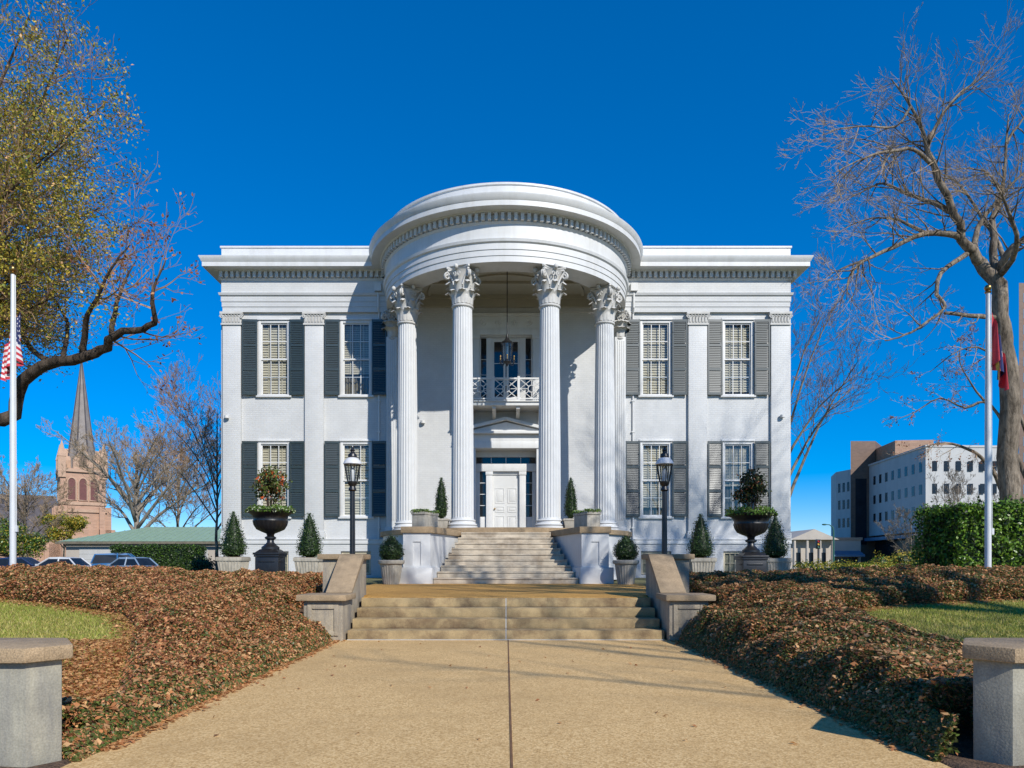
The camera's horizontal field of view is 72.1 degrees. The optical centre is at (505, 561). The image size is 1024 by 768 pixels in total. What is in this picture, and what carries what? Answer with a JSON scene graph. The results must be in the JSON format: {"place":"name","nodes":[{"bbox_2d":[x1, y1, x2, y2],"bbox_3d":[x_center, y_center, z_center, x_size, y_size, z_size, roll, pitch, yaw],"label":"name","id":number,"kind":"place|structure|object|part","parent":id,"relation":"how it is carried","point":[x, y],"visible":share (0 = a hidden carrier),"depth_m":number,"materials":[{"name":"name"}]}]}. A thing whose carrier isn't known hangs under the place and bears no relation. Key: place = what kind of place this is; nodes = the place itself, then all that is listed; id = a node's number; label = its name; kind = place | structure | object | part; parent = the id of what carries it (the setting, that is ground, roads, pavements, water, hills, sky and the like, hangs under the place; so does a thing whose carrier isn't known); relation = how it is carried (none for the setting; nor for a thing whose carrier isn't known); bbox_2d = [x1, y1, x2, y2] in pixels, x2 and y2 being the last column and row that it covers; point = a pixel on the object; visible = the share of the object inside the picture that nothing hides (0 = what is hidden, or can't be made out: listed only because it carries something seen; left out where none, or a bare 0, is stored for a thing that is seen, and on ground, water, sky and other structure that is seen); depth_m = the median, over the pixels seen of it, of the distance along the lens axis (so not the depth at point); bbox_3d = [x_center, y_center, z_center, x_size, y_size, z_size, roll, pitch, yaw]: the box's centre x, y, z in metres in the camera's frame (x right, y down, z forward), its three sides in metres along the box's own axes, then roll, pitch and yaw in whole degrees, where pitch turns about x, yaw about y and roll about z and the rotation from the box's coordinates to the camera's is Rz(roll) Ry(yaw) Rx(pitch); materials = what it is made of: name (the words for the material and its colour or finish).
{"place":"outdoors","nodes":[
{"label":"outdoors","id":0,"kind":"place"},
{"bbox_2d":[0,514,50,559],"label":"evergreen tree","id":1,"kind":"object","parent":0,"point":[33,543],"visible":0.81,"depth_m":55.12,"materials":[{"name":"green plant"}]},
{"bbox_2d":[0,351,114,561],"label":"church","id":2,"kind":"structure","parent":0,"point":[82,494],"depth_m":118.01,"materials":[{"name":"brick"}]},
{"bbox_2d":[55,527,220,567],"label":"garage building","id":3,"kind":"structure","parent":0,"point":[87,548],"depth_m":62.00,"materials":[{"name":"paint"}]},
{"bbox_2d":[79,548,110,563],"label":"garage door","id":4,"kind":"structure","parent":3,"relation":"in","point":[87,554],"depth_m":61.96,"materials":[{"name":"white metal"}]},
{"bbox_2d":[61,640,950,767],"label":"drive","id":5,"kind":"structure","parent":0,"point":[599,704],"depth_m":5.44,"materials":[{"name":"beige concrete"}]},
{"bbox_2d":[508,640,512,767],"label":"drive joint","id":6,"kind":"object","parent":5,"relation":"on","point":[511,750],"visible":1,"depth_m":5.39,"materials":[{"name":"concrete"}]},
{"bbox_2d":[0,0,1023,535],"label":"sky","id":7,"kind":"structure","parent":0,"point":[286,122],"materials":[{"name":"blue"}]},
{"bbox_2d":[366,569,791,584],"bbox_3d":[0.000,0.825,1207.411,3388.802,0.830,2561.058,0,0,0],"label":"ground","id":8,"kind":"structure","parent":0,"point":[371,581],"depth_m":23.21,"materials":[{"name":"green plant"}]},
{"bbox_2d":[0,638,72,767],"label":"gate pier","id":9,"kind":"structure","parent":8,"relation":"on","point":[30,702],"depth_m":4.12,"materials":[{"name":"grey concrete"}]},
{"bbox_2d":[0,455,78,556],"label":"bare tree","id":10,"kind":"object","parent":8,"relation":"on","point":[24,513],"visible":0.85,"depth_m":79.81,"materials":[{"name":"brown plant"}]},
{"bbox_2d":[37,510,90,556],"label":"evergreen tree","id":11,"kind":"object","parent":8,"relation":"on","point":[78,523],"visible":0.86,"depth_m":84.28,"materials":[{"name":"green plant"}]},
{"bbox_2d":[0,0,205,426],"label":"leafy oak","id":12,"kind":"object","parent":8,"relation":"on","point":[47,255],"visible":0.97,"depth_m":15.01,"materials":[{"name":"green plant"}]},
{"bbox_2d":[36,410,220,529],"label":"bare tree","id":13,"kind":"object","parent":8,"relation":"on","point":[135,505],"visible":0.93,"depth_m":71.09,"materials":[{"name":"brown plant"}]},
{"bbox_2d":[109,543,206,569],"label":"clipped hedge","id":14,"kind":"object","parent":8,"relation":"on","point":[176,555],"visible":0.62,"depth_m":57.07,"materials":[{"name":"green plant"}]},
{"bbox_2d":[0,584,322,767],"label":"planting bed","id":15,"kind":"object","parent":8,"relation":"on","point":[61,763],"visible":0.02,"depth_m":5.41,"materials":[{"name":"brown soil"}]},
{"bbox_2d":[9,265,18,566],"bbox_3d":[-9.506,-2.654,13.600,0.165,6.142,0.127,0,0,0],"label":"flagpole","id":16,"kind":"object","parent":15,"relation":"on","point":[13,528],"visible":0.94,"depth_m":13.56,"materials":[{"name":"metal"}]},
{"bbox_2d":[0,314,23,380],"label":"flag","id":17,"kind":"object","parent":16,"relation":"attached to","point":[5,373],"visible":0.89,"depth_m":13.68,"materials":[{"name":"multicoloured fabric"}]},
{"bbox_2d":[0,598,132,699],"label":"lawn","id":18,"kind":"structure","parent":15,"relation":"on","point":[53,628],"depth_m":8.32,"materials":[{"name":"green plant"}]},
{"bbox_2d":[0,597,489,751],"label":"fallen leaves","id":19,"kind":"object","parent":18,"relation":"on","point":[89,664],"visible":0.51,"depth_m":6.43,"materials":[{"name":"orange plant"}]},
{"bbox_2d":[0,561,332,762],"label":"ground cover","id":20,"kind":"object","parent":15,"relation":"on","point":[148,689],"visible":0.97,"depth_m":8.37,"materials":[{"name":"orange plant"}]},
{"bbox_2d":[245,465,295,571],"bbox_3d":[-5.484,-0.819,16.400,1.146,2.898,1.150,0,0,0],"label":"urn","id":21,"kind":"object","parent":15,"relation":"on","point":[270,521],"visible":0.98,"depth_m":16.18,"materials":[{"name":"black metal"}]},
{"bbox_2d":[109,421,220,526],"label":"bare tree","id":22,"kind":"object","parent":8,"relation":"on","point":[178,504],"visible":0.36,"depth_m":89.01,"materials":[{"name":"grey plant"}]},
{"bbox_2d":[112,349,220,570],"bbox_3d":[-14.880,-4.739,35.742,10.438,11.505,8.306,0,0,-17],"label":"bare tree","id":23,"kind":"object","parent":8,"relation":"on","point":[205,429],"visible":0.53,"depth_m":35.27,"materials":[{"name":"brown plant"}]},
{"bbox_2d":[184,553,214,571],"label":"shrub","id":24,"kind":"object","parent":8,"relation":"on","point":[201,564],"visible":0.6,"depth_m":44.67,"materials":[{"name":"green plant"}]},
{"bbox_2d":[216,511,250,571],"bbox_3d":[-8.508,-0.492,22.015,0.969,2.204,0.894,0,0,0],"label":"potted cone shrub","id":25,"kind":"object","parent":8,"relation":"on","point":[233,548],"visible":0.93,"depth_m":21.77,"materials":[{"name":"green plant"}]},
{"bbox_2d":[293,513,323,573],"bbox_3d":[-6.156,-0.470,22.008,0.894,2.160,0.969,0,0,0],"label":"potted cone shrub","id":26,"kind":"object","parent":8,"relation":"on","point":[309,547],"visible":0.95,"depth_m":21.75,"materials":[{"name":"green plant"}]},
{"bbox_2d":[296,554,370,640],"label":"stair wall","id":27,"kind":"structure","parent":8,"relation":"on","point":[334,605],"depth_m":11.35,"materials":[{"name":"stone"}]},
{"bbox_2d":[198,182,813,583],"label":"mansion","id":28,"kind":"structure","parent":8,"relation":"on","point":[381,353],"depth_m":27.05,"materials":[{"name":"white paint"}]},
{"bbox_2d":[256,318,291,397],"bbox_3d":[-8.950,-7.878,27.305,1.360,3.055,0.430,0,0,0],"label":"window","id":29,"kind":"structure","parent":28,"relation":"in","point":[273,333],"depth_m":27.36,"materials":[{"name":"white glass"}]},
{"bbox_2d":[257,439,291,518],"bbox_3d":[-8.950,-3.197,27.305,1.360,3.055,0.430,0,0,0],"label":"window","id":30,"kind":"structure","parent":28,"relation":"in","point":[269,453],"depth_m":27.34,"materials":[{"name":"white glass"}]},
{"bbox_2d":[285,552,288,570],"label":"basement window","id":31,"kind":"structure","parent":28,"relation":"in","point":[286,558],"depth_m":27.17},
{"bbox_2d":[338,439,373,518],"bbox_3d":[-5.780,-3.197,27.305,1.360,3.055,0.430,0,0,0],"label":"window","id":32,"kind":"structure","parent":28,"relation":"in","point":[363,493],"depth_m":27.34,"materials":[{"name":"white glass"}]},
{"bbox_2d":[338,318,373,397],"bbox_3d":[-5.780,-7.878,27.305,1.360,3.055,0.430,0,0,0],"label":"window","id":33,"kind":"structure","parent":28,"relation":"in","point":[355,333],"depth_m":27.36,"materials":[{"name":"white glass"}]},
{"bbox_2d":[342,552,370,573],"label":"basement window","id":34,"kind":"structure","parent":28,"relation":"in","point":[368,561],"depth_m":27.17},
{"bbox_2d":[410,508,439,526],"bbox_3d":[-2.369,-1.269,20.645,0.509,0.569,1.027,0,0,20],"label":"flower box","id":35,"kind":"object","parent":28,"relation":"on","point":[424,517],"visible":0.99,"depth_m":20.28,"materials":[{"name":"concrete"}]},
{"bbox_2d":[433,477,449,527],"bbox_3d":[-2.119,-1.944,23.044,0.538,1.688,0.532,0,0,0],"label":"potted cypress","id":36,"kind":"object","parent":28,"relation":"on","point":[441,507],"visible":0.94,"depth_m":22.92,"materials":[{"name":"plant"}]},
{"bbox_2d":[493,475,518,526],"bbox_3d":[0.000,-2.274,27.758,1.056,2.328,0.143,0,0,0],"label":"door","id":37,"kind":"structure","parent":28,"relation":"in","point":[505,487],"depth_m":27.77,"materials":[{"name":"white paint"}]},
{"bbox_2d":[472,313,539,399],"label":"balcony","id":38,"kind":"structure","parent":28,"relation":"in","point":[486,352],"depth_m":27.29,"materials":[{"name":"white paint"}]},
{"bbox_2d":[499,272,514,365],"bbox_3d":[0.040,-8.485,24.320,0.568,3.490,0.635,0,0,0],"label":"hanging lantern","id":39,"kind":"object","parent":28,"relation":"hanging from","point":[507,341],"visible":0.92,"depth_m":24.28,"materials":[{"name":"black metal"}]},
{"bbox_2d":[562,477,577,527],"bbox_3d":[2.120,-1.943,23.048,0.520,1.686,0.542,0,0,0],"label":"potted cypress","id":40,"kind":"object","parent":28,"relation":"on","point":[570,497],"visible":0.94,"depth_m":22.93,"materials":[{"name":"plant"}]},
{"bbox_2d":[573,508,601,526],"bbox_3d":[2.369,-1.271,20.642,0.509,0.571,1.033,0,0,-19],"label":"flower box","id":41,"kind":"object","parent":28,"relation":"on","point":[588,517],"visible":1,"depth_m":20.27,"materials":[{"name":"concrete"}]},
{"bbox_2d":[641,552,669,573],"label":"basement window","id":42,"kind":"structure","parent":28,"relation":"in","point":[643,561],"depth_m":27.17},
{"bbox_2d":[638,439,673,518],"bbox_3d":[5.780,-3.197,27.305,1.360,3.055,0.430,0,0,0],"label":"window","id":43,"kind":"structure","parent":28,"relation":"in","point":[650,487],"depth_m":27.34,"materials":[{"name":"white glass"}]},
{"bbox_2d":[638,318,673,397],"bbox_3d":[5.780,-7.878,27.305,1.360,3.055,0.430,0,0,0],"label":"window","id":44,"kind":"structure","parent":28,"relation":"in","point":[655,333],"depth_m":27.35,"materials":[{"name":"white glass"}]},
{"bbox_2d":[723,552,739,571],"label":"basement window","id":45,"kind":"structure","parent":28,"relation":"in","point":[729,562],"depth_m":27.24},
{"bbox_2d":[720,439,754,518],"bbox_3d":[8.950,-3.197,27.305,1.360,3.055,0.430,0,0,0],"label":"window","id":46,"kind":"structure","parent":28,"relation":"in","point":[738,457],"depth_m":27.36,"materials":[{"name":"white glass"}]},
{"bbox_2d":[720,318,755,397],"bbox_3d":[8.950,-7.878,27.305,1.360,3.055,0.430,0,0,0],"label":"window","id":47,"kind":"structure","parent":28,"relation":"in","point":[738,333],"depth_m":27.35,"materials":[{"name":"white glass"}]},
{"bbox_2d":[348,598,663,638],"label":"steps","id":48,"kind":"structure","parent":8,"relation":"on","point":[516,618],"depth_m":11.28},
{"bbox_2d":[347,628,663,639],"bbox_3d":[0.000,0.912,11.723,4.920,0.596,1.655,0,0,0],"label":"steps joint","id":49,"kind":"object","parent":48,"relation":"on","point":[505,639],"visible":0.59,"depth_m":10.90,"materials":[{"name":"beige concrete"}]},
{"bbox_2d":[362,583,649,606],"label":"terrace","id":50,"kind":"structure","parent":8,"relation":"on","point":[382,590],"depth_m":14.46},
{"bbox_2d":[343,447,361,553],"bbox_3d":[-3.183,-0.887,14.600,0.380,2.995,0.380,0,0,0],"label":"lamp post","id":51,"kind":"object","parent":50,"relation":"on","point":[354,461],"visible":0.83,"depth_m":14.55,"materials":[{"name":"black metal"}]},
{"bbox_2d":[378,534,404,584],"bbox_3d":[-3.119,-0.078,19.145,0.752,1.368,0.736,0,0,0],"label":"potted boxwood","id":52,"kind":"object","parent":50,"relation":"on","point":[390,551],"visible":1,"depth_m":18.94,"materials":[{"name":"plant"}]},
{"bbox_2d":[612,534,639,584],"bbox_3d":[3.265,-0.078,19.150,0.736,1.368,0.752,0,0,16],"label":"potted boxwood","id":53,"kind":"object","parent":50,"relation":"on","point":[625,553],"visible":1,"depth_m":18.94,"materials":[{"name":"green plant"}]},
{"bbox_2d":[655,447,673,553],"bbox_3d":[3.287,-0.887,14.600,0.380,2.995,0.380,0,0,0],"label":"lamp post","id":54,"kind":"object","parent":50,"relation":"on","point":[662,461],"visible":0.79,"depth_m":14.55,"materials":[{"name":"black metal"}]},
{"bbox_2d":[641,554,715,640],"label":"stair wall","id":55,"kind":"structure","parent":8,"relation":"on","point":[676,604],"depth_m":11.45,"materials":[{"name":"stone"}]},
{"bbox_2d":[684,514,716,572],"bbox_3d":[6.070,-0.454,21.985,0.969,2.127,0.894,0,0,0],"label":"potted cone shrub","id":56,"kind":"object","parent":8,"relation":"on","point":[701,547],"visible":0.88,"depth_m":21.76,"materials":[{"name":"green plant"}]},
{"bbox_2d":[760,515,792,571],"bbox_3d":[8.421,-0.437,21.992,0.894,2.094,0.969,0,0,0],"label":"potted cone shrub","id":57,"kind":"object","parent":8,"relation":"on","point":[775,550],"visible":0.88,"depth_m":21.76,"materials":[{"name":"green plant"}]},
{"bbox_2d":[816,539,819,563],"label":"traffic signal","id":58,"kind":"object","parent":8,"relation":"on","point":[817,544],"visible":0.97,"depth_m":79.89,"materials":[{"name":"black metal"}]},
{"bbox_2d":[822,524,834,566],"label":"street lamp","id":59,"kind":"object","parent":8,"relation":"on","point":[833,559],"visible":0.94,"depth_m":87.91,"materials":[{"name":"metal"}]},
{"bbox_2d":[834,537,864,567],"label":"flat roofed shop","id":60,"kind":"structure","parent":8,"relation":"on","point":[846,548],"depth_m":117.96,"materials":[{"name":"paint"}]},
{"bbox_2d":[791,252,917,495],"bbox_3d":[15.669,-7.946,37.549,10.783,17.816,8.206,0,0,28],"label":"bare tree","id":61,"kind":"object","parent":8,"relation":"on","point":[822,402],"visible":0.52,"depth_m":37.16,"materials":[{"name":"brown plant"}]},
{"bbox_2d":[792,558,918,571],"bbox_3d":[14.606,0.333,24.717,9.014,1.054,1.272,0,0,0],"label":"hedge","id":62,"kind":"object","parent":8,"relation":"on","point":[817,566],"visible":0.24,"depth_m":24.49,"materials":[{"name":"green plant"}]},
{"bbox_2d":[689,589,1023,767],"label":"planting bed","id":63,"kind":"object","parent":8,"relation":"on","point":[963,758],"visible":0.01,"depth_m":4.54,"materials":[{"name":"brown soil"}]},
{"bbox_2d":[724,466,777,574],"bbox_3d":[5.701,-0.804,16.398,1.209,2.867,1.211,0,0,0],"label":"urn","id":64,"kind":"object","parent":63,"relation":"on","point":[751,523],"visible":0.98,"depth_m":16.16,"materials":[{"name":"black metal"}]},
{"bbox_2d":[507,598,1023,751],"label":"fallen leaves","id":65,"kind":"object","parent":63,"relation":"on","point":[873,735],"visible":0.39,"depth_m":6.60,"materials":[{"name":"orange plant"}]},
{"bbox_2d":[678,563,1023,761],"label":"ground cover","id":66,"kind":"object","parent":63,"relation":"on","point":[914,669],"visible":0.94,"depth_m":7.34,"materials":[{"name":"orange plant"}]},
{"bbox_2d":[865,599,1023,640],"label":"lawn","id":67,"kind":"structure","parent":63,"relation":"on","point":[969,622],"depth_m":8.58,"materials":[{"name":"green plant"}]},
{"bbox_2d":[984,284,993,566],"bbox_3d":[9.329,-2.443,13.600,0.165,5.829,0.127,0,0,0],"label":"flagpole","id":68,"kind":"object","parent":63,"relation":"on","point":[988,523],"visible":0.95,"depth_m":13.56,"materials":[{"name":"metal"}]},
{"bbox_2d":[992,314,1008,390],"bbox_3d":[9.506,-4.056,13.570,0.271,1.546,0.195,0,0,0],"label":"flag","id":69,"kind":"object","parent":68,"relation":"attached to","point":[999,365],"visible":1,"depth_m":13.55,"materials":[{"name":"red fabric"}]},
{"bbox_2d":[868,549,918,566],"bbox_3d":[16.825,0.204,30.204,3.010,1.633,2.095,0,0,0],"label":"shrub","id":70,"kind":"object","parent":8,"relation":"on","point":[903,558],"visible":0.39,"depth_m":29.62,"materials":[{"name":"green plant"}]},
{"bbox_2d":[774,0,1023,503],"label":"bare oak","id":71,"kind":"object","parent":8,"relation":"on","point":[992,272],"visible":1,"depth_m":30.13,"materials":[{"name":"grey plant"}]},
{"bbox_2d":[874,503,927,554],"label":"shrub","id":72,"kind":"object","parent":8,"relation":"on","point":[906,514],"visible":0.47,"depth_m":43.67,"materials":[{"name":"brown plant"}]},
{"bbox_2d":[882,319,1023,489],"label":"bare oak","id":73,"kind":"object","parent":8,"relation":"on","point":[982,459],"visible":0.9,"depth_m":33.70,"materials":[{"name":"grey plant"}]},
{"bbox_2d":[926,466,998,507],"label":"bare tree","id":74,"kind":"object","parent":8,"relation":"on","point":[955,490],"visible":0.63,"depth_m":40.06,"materials":[{"name":"brown plant"}]},
{"bbox_2d":[904,493,1023,567],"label":"clipped hedge","id":75,"kind":"object","parent":8,"relation":"on","point":[952,534],"visible":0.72,"depth_m":14.74,"materials":[{"name":"green plant"}]},
{"bbox_2d":[962,638,1023,765],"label":"gate pier","id":76,"kind":"structure","parent":8,"relation":"on","point":[998,700],"depth_m":4.15,"materials":[{"name":"grey concrete"}]},
{"bbox_2d":[791,529,838,568],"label":"pedimented house","id":77,"kind":"structure","parent":0,"point":[803,547],"depth_m":111.97,"materials":[{"name":"paint"}]},
{"bbox_2d":[796,553,800,563],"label":"window","id":78,"kind":"structure","parent":77,"relation":"in","point":[798,555],"depth_m":111.97,"materials":[{"name":"black glass"}]},
{"bbox_2d":[809,553,812,564],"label":"window","id":79,"kind":"structure","parent":77,"relation":"in","point":[810,554],"depth_m":111.97,"materials":[{"name":"black glass"}]},
{"bbox_2d":[821,553,825,561],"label":"window","id":80,"kind":"structure","parent":77,"relation":"in","point":[823,554],"depth_m":111.97,"materials":[{"name":"black glass"}]},
{"bbox_2d":[831,440,999,566],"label":"office block","id":81,"kind":"structure","parent":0,"point":[876,482],"depth_m":116.49,"materials":[{"name":"white concrete"}]},
{"bbox_2d":[1019,283,1023,501],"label":"brick tower","id":82,"kind":"structure","parent":0,"point":[1021,349],"depth_m":150.00,"materials":[{"name":"brown brick"}]},
{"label":"street","id":83,"kind":"structure","parent":0,"visible":0},
{"bbox_2d":[90,553,134,565],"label":"parked car","id":84,"kind":"object","parent":83,"relation":"on","point":[104,558],"visible":0.09,"depth_m":51.87,"materials":[{"name":"blue paint"}]},
{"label":"window glass","id":85,"kind":"part","parent":84,"relation":"part of","materials":[{"name":"glass"}]},
{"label":"parking","id":86,"kind":"structure","parent":0,"visible":0},
{"bbox_2d":[0,557,39,566],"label":"parked car","id":87,"kind":"object","parent":86,"relation":"on","point":[30,561],"visible":0.09,"depth_m":48.84,"materials":[{"name":"blue paint"}]},
{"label":"window glass","id":88,"kind":"part","parent":87,"relation":"part of","materials":[{"name":"glass"}]},
{"bbox_2d":[35,557,91,566],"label":"parked car","id":89,"kind":"object","parent":86,"relation":"on","point":[75,561],"visible":0.06,"depth_m":47.86,"materials":[{"name":"silver metal"}]},
{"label":"window glass","id":90,"kind":"part","parent":89,"relation":"part of","materials":[{"name":"glass"}]},
{"bbox_2d":[107,557,157,566],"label":"parked car","id":91,"kind":"object","parent":86,"relation":"on","point":[130,561],"visible":0.11,"depth_m":48.34,"materials":[{"name":"blue paint"}]},
{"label":"window glass","id":92,"kind":"part","parent":91,"relation":"part of","materials":[{"name":"glass"}]}
]}

